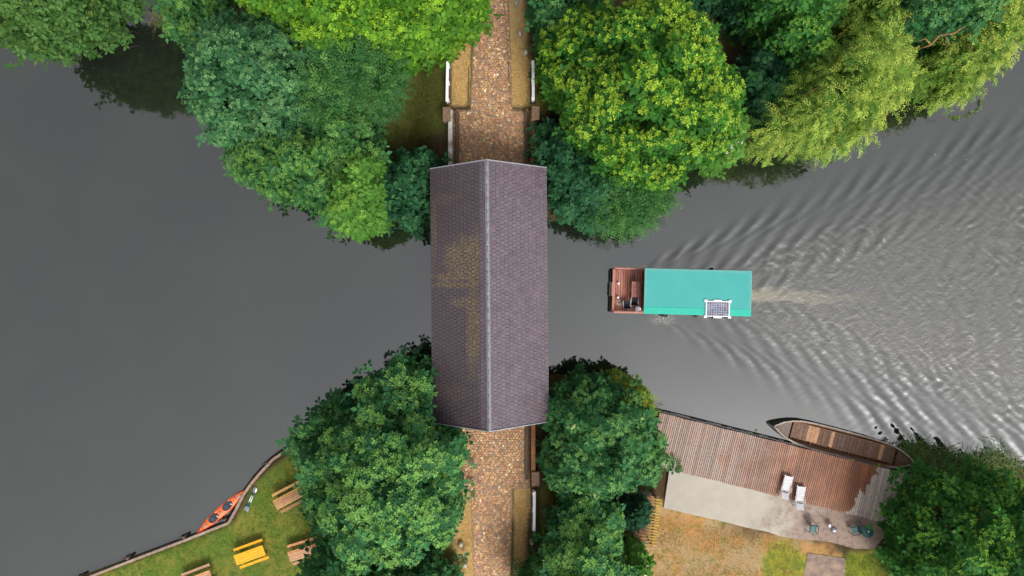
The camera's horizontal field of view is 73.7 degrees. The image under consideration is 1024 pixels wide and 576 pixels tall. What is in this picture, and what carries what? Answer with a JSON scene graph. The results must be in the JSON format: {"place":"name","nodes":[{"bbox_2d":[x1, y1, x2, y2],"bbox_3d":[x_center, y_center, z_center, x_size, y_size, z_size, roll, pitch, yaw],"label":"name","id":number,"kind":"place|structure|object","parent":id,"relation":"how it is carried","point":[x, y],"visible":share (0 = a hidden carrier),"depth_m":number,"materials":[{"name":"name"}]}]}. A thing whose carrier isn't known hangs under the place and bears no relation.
{"place":"outdoors","nodes":[
{"label":"outdoors","id":0,"kind":"place"},
{"bbox_2d":[101,456,316,575],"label":"grass","id":1,"kind":"structure","parent":0,"point":[281,485],"depth_m":49.52,"materials":[{"name":"green plant"}]},
{"bbox_2d":[246,488,256,511],"bbox_3d":[-18.856,15.326,49.443,0.188,0.073,1.858,22,90,0],"label":"paddle","id":2,"kind":"object","parent":1,"relation":"on","point":[255,490],"visible":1,"depth_m":49.42,"materials":[{"name":"white paint"}]},
{"bbox_2d":[453,0,529,163],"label":"road","id":3,"kind":"structure","parent":0,"point":[491,125],"depth_m":47.08,"materials":[{"name":"stone"}]},
{"bbox_2d":[455,425,529,575],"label":"road","id":4,"kind":"structure","parent":0,"point":[496,475],"depth_m":47.28,"materials":[{"name":"stone"}]},
{"bbox_2d":[0,0,1023,575],"bbox_3d":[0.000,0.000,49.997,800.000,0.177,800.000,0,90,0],"label":"river","id":5,"kind":"structure","parent":0,"point":[188,330],"depth_m":50.00,"materials":[{"name":"liquid"}]},
{"bbox_2d":[196,490,243,533],"bbox_3d":[-21.161,16.269,49.837,4.785,0.565,0.742,-42,90,0],"label":"kayak","id":6,"kind":"object","parent":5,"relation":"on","point":[222,510],"visible":1,"depth_m":49.62,"materials":[{"name":"orange plastic"}]},
{"bbox_2d":[609,267,751,317],"bbox_3d":[11.859,0.386,48.885,9.556,2.990,3.485,1,90,0],"label":"houseboat","id":7,"kind":"object","parent":5,"relation":"on","point":[664,292],"visible":0.84,"depth_m":47.39,"materials":[{"name":"paint"}]},
{"bbox_2d":[622,300,631,308],"bbox_3d":[8.218,1.205,48.965,0.570,0.959,0.633,-4,90,0],"label":"deck chair","id":8,"kind":"object","parent":7,"relation":"on","point":[626,304],"visible":1,"depth_m":48.98,"materials":[{"name":"black fabric"}]},
{"bbox_2d":[630,281,639,296],"bbox_3d":[8.836,0.095,49.070,0.592,0.740,1.120,1,90,0],"label":"deck table","id":9,"kind":"object","parent":7,"relation":"on","point":[635,288],"visible":1,"depth_m":48.70,"materials":[{"name":"wood"}]},
{"bbox_2d":[631,297,638,305],"bbox_3d":[8.783,0.975,48.965,0.570,0.959,0.633,4,90,0],"label":"deck chair","id":10,"kind":"object","parent":7,"relation":"on","point":[634,301],"visible":1,"depth_m":48.98,"materials":[{"name":"black fabric"}]},
{"bbox_2d":[704,299,731,317],"bbox_3d":[14.261,1.449,47.340,1.880,0.090,1.280,1,90,0],"label":"solar panel","id":11,"kind":"object","parent":7,"relation":"on","point":[717,308],"visible":1,"depth_m":47.31,"materials":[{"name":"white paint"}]},
{"bbox_2d":[657,410,904,523],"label":"wooden jetty","id":12,"kind":"object","parent":5,"relation":"in","point":[877,494],"visible":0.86,"depth_m":49.28,"materials":[{"name":"brown wood"}]},
{"bbox_2d":[671,454,682,473],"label":"leafy shoot","id":13,"kind":"object","parent":12,"relation":"on","point":[680,467],"visible":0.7,"depth_m":49.11,"materials":[{"name":"green plant"}]},
{"bbox_2d":[778,474,793,499],"bbox_3d":[19.681,14.241,48.983,0.689,0.584,1.680,15,90,0],"label":"sun lounger","id":14,"kind":"object","parent":12,"relation":"on","point":[787,484],"visible":1,"depth_m":48.95,"materials":[{"name":"white plastic"}]},
{"bbox_2d":[792,485,805,509],"bbox_3d":[20.663,15.003,48.983,0.689,0.584,1.680,8,90,0],"label":"sun lounger","id":15,"kind":"object","parent":12,"relation":"on","point":[798,496],"visible":1,"depth_m":48.95,"materials":[{"name":"white plastic"}]},
{"bbox_2d":[770,420,912,467],"bbox_3d":[23.996,11.302,49.663,10.520,0.955,1.960,15,90,0],"label":"wooden barge","id":16,"kind":"object","parent":5,"relation":"on","point":[821,437],"visible":0.99,"depth_m":49.52,"materials":[{"name":"paint"}]},
{"bbox_2d":[905,435,936,469],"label":"reed clump","id":17,"kind":"object","parent":5,"relation":"in","point":[919,444],"visible":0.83,"depth_m":49.79,"materials":[{"name":"green plant"}]},
{"bbox_2d":[889,436,1023,478],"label":"reeds","id":18,"kind":"object","parent":5,"relation":"on","point":[947,458],"visible":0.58,"depth_m":49.61,"materials":[{"name":"green plant"}]},
{"bbox_2d":[950,98,983,120],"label":"floating weed","id":19,"kind":"object","parent":5,"relation":"on","point":[958,116],"visible":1,"depth_m":49.90,"materials":[{"name":"green plant"}]},
{"bbox_2d":[84,0,1023,575],"bbox_3d":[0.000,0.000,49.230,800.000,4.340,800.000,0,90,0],"label":"ground","id":20,"kind":"structure","parent":0,"point":[546,494],"depth_m":49.41,"materials":[{"name":"green plant"}]},
{"bbox_2d":[0,0,151,71],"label":"tree","id":21,"kind":"object","parent":20,"relation":"on","point":[44,29],"visible":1,"depth_m":44.72,"materials":[{"name":"green plant"}]},
{"bbox_2d":[144,5,168,35],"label":"grass tuft","id":22,"kind":"object","parent":20,"relation":"on","point":[156,23],"visible":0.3,"depth_m":49.35,"materials":[{"name":"green plant"}]},
{"bbox_2d":[79,449,288,575],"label":"bank edging","id":23,"kind":"object","parent":20,"relation":"on","point":[180,540],"visible":0.89,"depth_m":49.49,"materials":[{"name":"stone"}]},
{"bbox_2d":[149,0,237,53],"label":"bush","id":24,"kind":"object","parent":20,"relation":"on","point":[184,18],"visible":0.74,"depth_m":45.80,"materials":[{"name":"green plant"}]},
{"bbox_2d":[181,563,211,575],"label":"picnic table","id":25,"kind":"object","parent":20,"relation":"on","point":[205,573],"visible":1,"depth_m":49.04,"materials":[{"name":"beige wood"}]},
{"bbox_2d":[233,539,268,568],"bbox_3d":[-18.752,19.095,49.185,2.200,0.841,1.520,-20,90,0],"label":"picnic table","id":26,"kind":"object","parent":20,"relation":"on","point":[248,555],"visible":1,"depth_m":48.77,"materials":[{"name":"yellow paint"}]},
{"bbox_2d":[176,6,329,158],"bbox_3d":[-16.136,-13.609,44.508,11.391,11.832,11.011,0,90,0],"label":"tree","id":27,"kind":"object","parent":20,"relation":"on","point":[239,61],"visible":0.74,"depth_m":41.38,"materials":[{"name":"green plant"}]},
{"bbox_2d":[272,481,302,512],"bbox_3d":[-15.947,14.995,49.114,2.200,0.841,1.520,-28,90,0],"label":"picnic table","id":28,"kind":"object","parent":20,"relation":"on","point":[281,499],"visible":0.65,"depth_m":48.69,"materials":[{"name":"brown wood"}]},
{"bbox_2d":[287,537,316,565],"bbox_3d":[-14.868,18.860,49.070,2.200,0.841,1.520,-17,90,0],"label":"picnic table","id":29,"kind":"object","parent":20,"relation":"on","point":[295,554],"visible":0.66,"depth_m":48.65,"materials":[{"name":"beige wood"}]},
{"bbox_2d":[219,112,402,242],"bbox_3d":[-13.441,-7.367,45.832,12.320,9.906,8.432,0,90,0],"label":"tree","id":30,"kind":"object","parent":20,"relation":"on","point":[308,173],"visible":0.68,"depth_m":43.17,"materials":[{"name":"green plant"}]},
{"bbox_2d":[274,387,361,538],"bbox_3d":[-12.449,12.079,45.815,6.623,8.911,10.630,0,90,0],"label":"tree","id":31,"kind":"object","parent":20,"relation":"on","point":[303,444],"visible":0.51,"depth_m":43.76,"materials":[{"name":"green plant"}]},
{"bbox_2d":[287,33,415,142],"bbox_3d":[-10.258,-13.067,44.780,7.715,10.255,7.721,0,90,0],"label":"tree","id":32,"kind":"object","parent":20,"relation":"on","point":[356,80],"visible":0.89,"depth_m":41.72,"materials":[{"name":"green plant"}]},
{"bbox_2d":[321,147,394,243],"bbox_3d":[-9.568,-5.776,44.960,3.835,10.395,6.260,23,90,0],"label":"bush","id":33,"kind":"object","parent":20,"relation":"on","point":[358,186],"visible":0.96,"depth_m":41.67,"materials":[{"name":"green plant"}]},
{"bbox_2d":[234,0,505,77],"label":"tree","id":34,"kind":"object","parent":20,"relation":"on","point":[426,31],"visible":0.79,"depth_m":40.74,"materials":[{"name":"green plant"}]},
{"bbox_2d":[296,534,469,575],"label":"tree","id":35,"kind":"object","parent":20,"relation":"on","point":[322,560],"visible":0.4,"depth_m":43.02,"materials":[{"name":"green plant"}]},
{"bbox_2d":[313,344,477,575],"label":"tree","id":36,"kind":"object","parent":20,"relation":"on","point":[415,512],"visible":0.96,"depth_m":40.35,"materials":[{"name":"green plant"}]},
{"bbox_2d":[379,146,451,241],"bbox_3d":[-6.303,-6.485,46.735,5.974,6.420,6.593,0,90,0],"label":"bush","id":37,"kind":"object","parent":20,"relation":"on","point":[408,183],"visible":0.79,"depth_m":45.00,"materials":[{"name":"green plant"}]},
{"bbox_2d":[386,61,445,141],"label":"grass","id":38,"kind":"structure","parent":20,"relation":"on","point":[428,98],"depth_m":48.19,"materials":[{"name":"green plant"}]},
{"bbox_2d":[442,107,450,123],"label":"parapet pillar","id":39,"kind":"structure","parent":20,"relation":"on","point":[446,114],"depth_m":45.92,"materials":[{"name":"stone"}]},
{"bbox_2d":[445,61,451,103],"bbox_3d":[-4.397,-14.042,46.930,0.400,1.593,2.871,0,90,0],"label":"white railing","id":40,"kind":"object","parent":20,"relation":"on","point":[448,84],"visible":1,"depth_m":46.72,"materials":[{"name":"paint"}]},
{"bbox_2d":[448,109,458,164],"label":"approach parapet","id":41,"kind":"structure","parent":20,"relation":"on","point":[450,139],"depth_m":46.21,"materials":[{"name":"brown stone"}]},
{"bbox_2d":[451,43,470,105],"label":"grass","id":42,"kind":"structure","parent":20,"relation":"on","point":[465,66],"depth_m":47.45,"materials":[{"name":"brown plant"}]},
{"bbox_2d":[455,489,474,575],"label":"grass","id":43,"kind":"structure","parent":20,"relation":"on","point":[464,535],"depth_m":47.98,"materials":[{"name":"brown plant"}]},
{"bbox_2d":[468,68,468,109],"bbox_3d":[-3.015,-13.789,47.318,0.045,0.483,3.043,0,90,0],"label":"verge edging","id":44,"kind":"object","parent":20,"relation":"on","point":[468,88],"visible":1,"depth_m":47.23,"materials":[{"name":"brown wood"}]},
{"bbox_2d":[429,159,548,431],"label":"covered bridge","id":45,"kind":"structure","parent":20,"relation":"on","point":[489,292],"depth_m":42.51,"materials":[{"name":"tile"}]},
{"bbox_2d":[508,42,530,105],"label":"grass","id":46,"kind":"structure","parent":20,"relation":"on","point":[519,75],"depth_m":47.44,"materials":[{"name":"brown plant"}]},
{"bbox_2d":[513,488,530,575],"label":"grass","id":47,"kind":"structure","parent":20,"relation":"on","point":[522,522],"depth_m":47.74,"materials":[{"name":"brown plant"}]},
{"bbox_2d":[524,109,534,164],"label":"approach parapet","id":48,"kind":"structure","parent":20,"relation":"on","point":[526,136],"depth_m":46.79,"materials":[{"name":"brown stone"}]},
{"bbox_2d":[525,425,534,482],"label":"approach parapet","id":49,"kind":"structure","parent":20,"relation":"on","point":[527,450],"depth_m":46.80,"materials":[{"name":"brown stone"}]},
{"bbox_2d":[530,60,535,103],"bbox_3d":[1.441,-14.098,46.938,0.400,1.602,2.907,0,90,0],"label":"white railing","id":50,"kind":"object","parent":20,"relation":"on","point":[532,87],"visible":0.98,"depth_m":46.54,"materials":[{"name":"paint"}]},
{"bbox_2d":[531,488,536,530],"bbox_3d":[1.515,15.243,47.120,0.400,1.675,2.898,0,90,0],"label":"white railing","id":51,"kind":"object","parent":20,"relation":"on","point":[533,507],"visible":1,"depth_m":46.76,"materials":[{"name":"paint"}]},
{"bbox_2d":[532,468,539,485],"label":"parapet pillar","id":52,"kind":"structure","parent":20,"relation":"on","point":[536,477],"depth_m":46.03,"materials":[{"name":"stone"}]},
{"bbox_2d":[532,106,539,122],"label":"parapet pillar","id":53,"kind":"structure","parent":20,"relation":"on","point":[536,113],"depth_m":45.93,"materials":[{"name":"stone"}]},
{"bbox_2d":[506,546,580,575],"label":"bush","id":54,"kind":"object","parent":20,"relation":"on","point":[531,567],"visible":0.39,"depth_m":45.81,"materials":[{"name":"green plant"}]},
{"bbox_2d":[523,0,604,62],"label":"tree","id":55,"kind":"object","parent":20,"relation":"on","point":[542,13],"visible":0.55,"depth_m":42.57,"materials":[{"name":"green plant"}]},
{"bbox_2d":[524,117,618,238],"bbox_3d":[3.854,-7.526,46.179,5.312,7.615,9.162,-30,90,0],"label":"bush","id":56,"kind":"object","parent":20,"relation":"on","point":[564,164],"visible":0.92,"depth_m":44.41,"materials":[{"name":"green plant"}]},
{"bbox_2d":[531,490,639,575],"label":"tree","id":57,"kind":"object","parent":20,"relation":"on","point":[586,539],"visible":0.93,"depth_m":42.70,"materials":[{"name":"green plant"}]},
{"bbox_2d":[535,361,679,507],"bbox_3d":[6.212,10.003,45.250,9.483,9.820,9.641,0,90,0],"label":"tree","id":58,"kind":"object","parent":20,"relation":"on","point":[578,403],"visible":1,"depth_m":43.02,"materials":[{"name":"green plant"}]},
{"bbox_2d":[568,168,683,244],"bbox_3d":[7.617,-6.083,46.576,7.824,7.264,6.404,0,90,0],"label":"bush","id":59,"kind":"object","parent":20,"relation":"on","point":[635,209],"visible":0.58,"depth_m":44.49,"materials":[{"name":"green plant"}]},
{"bbox_2d":[595,366,657,416],"bbox_3d":[7.508,7.387,46.847,3.794,5.925,4.140,-36,90,0],"label":"bush","id":60,"kind":"object","parent":20,"relation":"on","point":[646,400],"visible":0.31,"depth_m":45.57,"materials":[{"name":"green plant"}]},
{"bbox_2d":[617,491,654,532],"bbox_3d":[8.648,15.559,47.412,2.589,4.369,2.340,-16,90,0],"label":"bush","id":61,"kind":"object","parent":20,"relation":"on","point":[638,511],"visible":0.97,"depth_m":46.33,"materials":[{"name":"green plant"}]},
{"bbox_2d":[619,530,656,575],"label":"bush","id":62,"kind":"object","parent":20,"relation":"on","point":[636,553],"visible":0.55,"depth_m":44.74,"materials":[{"name":"green plant"}]},
{"bbox_2d":[527,0,758,197],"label":"tree","id":63,"kind":"object","parent":20,"relation":"on","point":[659,50],"visible":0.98,"depth_m":39.14,"materials":[{"name":"green plant"}]},
{"bbox_2d":[632,491,658,496],"bbox_3d":[9.565,14.764,48.961,1.850,1.110,0.055,5,90,0],"label":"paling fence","id":64,"kind":"object","parent":20,"relation":"on","point":[650,493],"visible":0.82,"depth_m":48.94,"materials":[{"name":"wood"}]},
{"bbox_2d":[633,490,661,545],"bbox_3d":[9.526,16.388,48.795,1.783,1.666,3.500,6,90,0],"label":"slatted pergola","id":65,"kind":"object","parent":20,"relation":"on","point":[652,527],"visible":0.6,"depth_m":47.96,"materials":[{"name":"yellow wood"}]},
{"bbox_2d":[648,404,662,422],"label":"grass tuft","id":66,"kind":"object","parent":20,"relation":"on","point":[656,412],"visible":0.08,"depth_m":49.26,"materials":[{"name":"green plant"}]},
{"bbox_2d":[680,0,753,43],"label":"bush","id":67,"kind":"object","parent":20,"relation":"on","point":[727,17],"visible":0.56,"depth_m":47.30,"materials":[{"name":"green plant"}]},
{"bbox_2d":[697,114,750,180],"bbox_3d":[13.845,-9.690,46.068,4.092,7.358,5.005,0,90,0],"label":"bush","id":68,"kind":"object","parent":20,"relation":"on","point":[734,153],"visible":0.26,"depth_m":43.78,"materials":[{"name":"green plant"}]},
{"bbox_2d":[733,39,803,138],"bbox_3d":[17.093,-13.659,46.908,5.576,7.319,6.553,34,90,0],"label":"bush","id":69,"kind":"object","parent":20,"relation":"on","point":[764,86],"visible":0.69,"depth_m":45.02,"materials":[{"name":"green plant"}]},
{"bbox_2d":[663,470,884,548],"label":"concrete terrace","id":70,"kind":"structure","parent":20,"relation":"on","point":[688,493],"depth_m":49.30,"materials":[{"name":"grey concrete"}]},
{"bbox_2d":[806,521,818,533],"bbox_3d":[21.547,17.172,48.826,0.623,0.902,0.769,8,90,0],"label":"garden chair","id":71,"kind":"object","parent":70,"relation":"on","point":[812,529],"visible":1,"depth_m":48.83,"materials":[{"name":"teal metal"}]},
{"bbox_2d":[828,525,836,532],"bbox_3d":[22.923,17.157,48.887,0.478,0.784,0.656,-27,90,0],"label":"kettle grill","id":72,"kind":"object","parent":70,"relation":"on","point":[833,529],"visible":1,"depth_m":48.61,"materials":[{"name":"silver metal"}]},
{"bbox_2d":[847,522,864,535],"bbox_3d":[24.608,17.291,48.826,0.769,0.902,0.623,-15,90,0],"label":"garden chair","id":73,"kind":"object","parent":70,"relation":"on","point":[856,529],"visible":1,"depth_m":48.82,"materials":[{"name":"teal metal"}]},
{"bbox_2d":[861,524,873,537],"bbox_3d":[25.304,17.350,48.903,0.860,0.759,0.860,0,90,0],"label":"round table","id":74,"kind":"object","parent":70,"relation":"on","point":[869,533],"visible":0.81,"depth_m":48.55,"materials":[{"name":"teal plastic"}]},
{"bbox_2d":[724,0,849,76],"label":"tree","id":75,"kind":"object","parent":20,"relation":"on","point":[800,30],"visible":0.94,"depth_m":42.71,"materials":[{"name":"green plant"}]},
{"bbox_2d":[740,12,931,171],"bbox_3d":[20.682,-11.645,44.204,7.650,11.831,11.516,43,90,0],"label":"willow","id":76,"kind":"object","parent":20,"relation":"on","point":[852,92],"visible":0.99,"depth_m":41.88,"materials":[{"name":"green plant"}]},
{"bbox_2d":[823,0,918,61],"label":"willow","id":77,"kind":"object","parent":20,"relation":"on","point":[857,11],"visible":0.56,"depth_m":44.15,"materials":[{"name":"green plant"}]},
{"bbox_2d":[868,0,1011,58],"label":"tree","id":78,"kind":"object","parent":20,"relation":"on","point":[933,19],"visible":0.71,"depth_m":42.01,"materials":[{"name":"green plant"}]},
{"bbox_2d":[866,453,1023,575],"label":"tree","id":79,"kind":"object","parent":20,"relation":"on","point":[916,537],"visible":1,"depth_m":43.91,"materials":[{"name":"green plant"}]},
{"bbox_2d":[902,0,1023,116],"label":"willow","id":80,"kind":"object","parent":20,"relation":"on","point":[954,70],"visible":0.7,"depth_m":44.65,"materials":[{"name":"green plant"}]},
{"bbox_2d":[976,436,1021,467],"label":"reed clump","id":81,"kind":"object","parent":20,"relation":"on","point":[997,453],"visible":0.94,"depth_m":49.88,"materials":[{"name":"green plant"}]},
{"bbox_2d":[1004,0,1023,50],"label":"willow","id":82,"kind":"object","parent":20,"relation":"on","point":[1020,39],"visible":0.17,"depth_m":47.36,"materials":[{"name":"green plant"}]},
{"bbox_2d":[635,306,640,311],"bbox_3d":[9.092,1.480,49.290,0.480,0.300,0.480,-23,90,0],"label":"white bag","id":83,"kind":"object","parent":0,"point":[637,308],"visible":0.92,"depth_m":49.21,"materials":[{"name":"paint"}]},
{"bbox_2d":[646,514,801,575],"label":"grass","id":84,"kind":"structure","parent":0,"point":[719,546],"depth_m":49.38,"materials":[{"name":"brown plant"}]},
{"bbox_2d":[803,553,844,575],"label":"paved path","id":85,"kind":"structure","parent":0,"point":[819,565],"depth_m":49.36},
{"bbox_2d":[841,554,889,575],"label":"grass","id":86,"kind":"structure","parent":0,"point":[850,571],"depth_m":49.38,"materials":[{"name":"green plant"}]}
]}

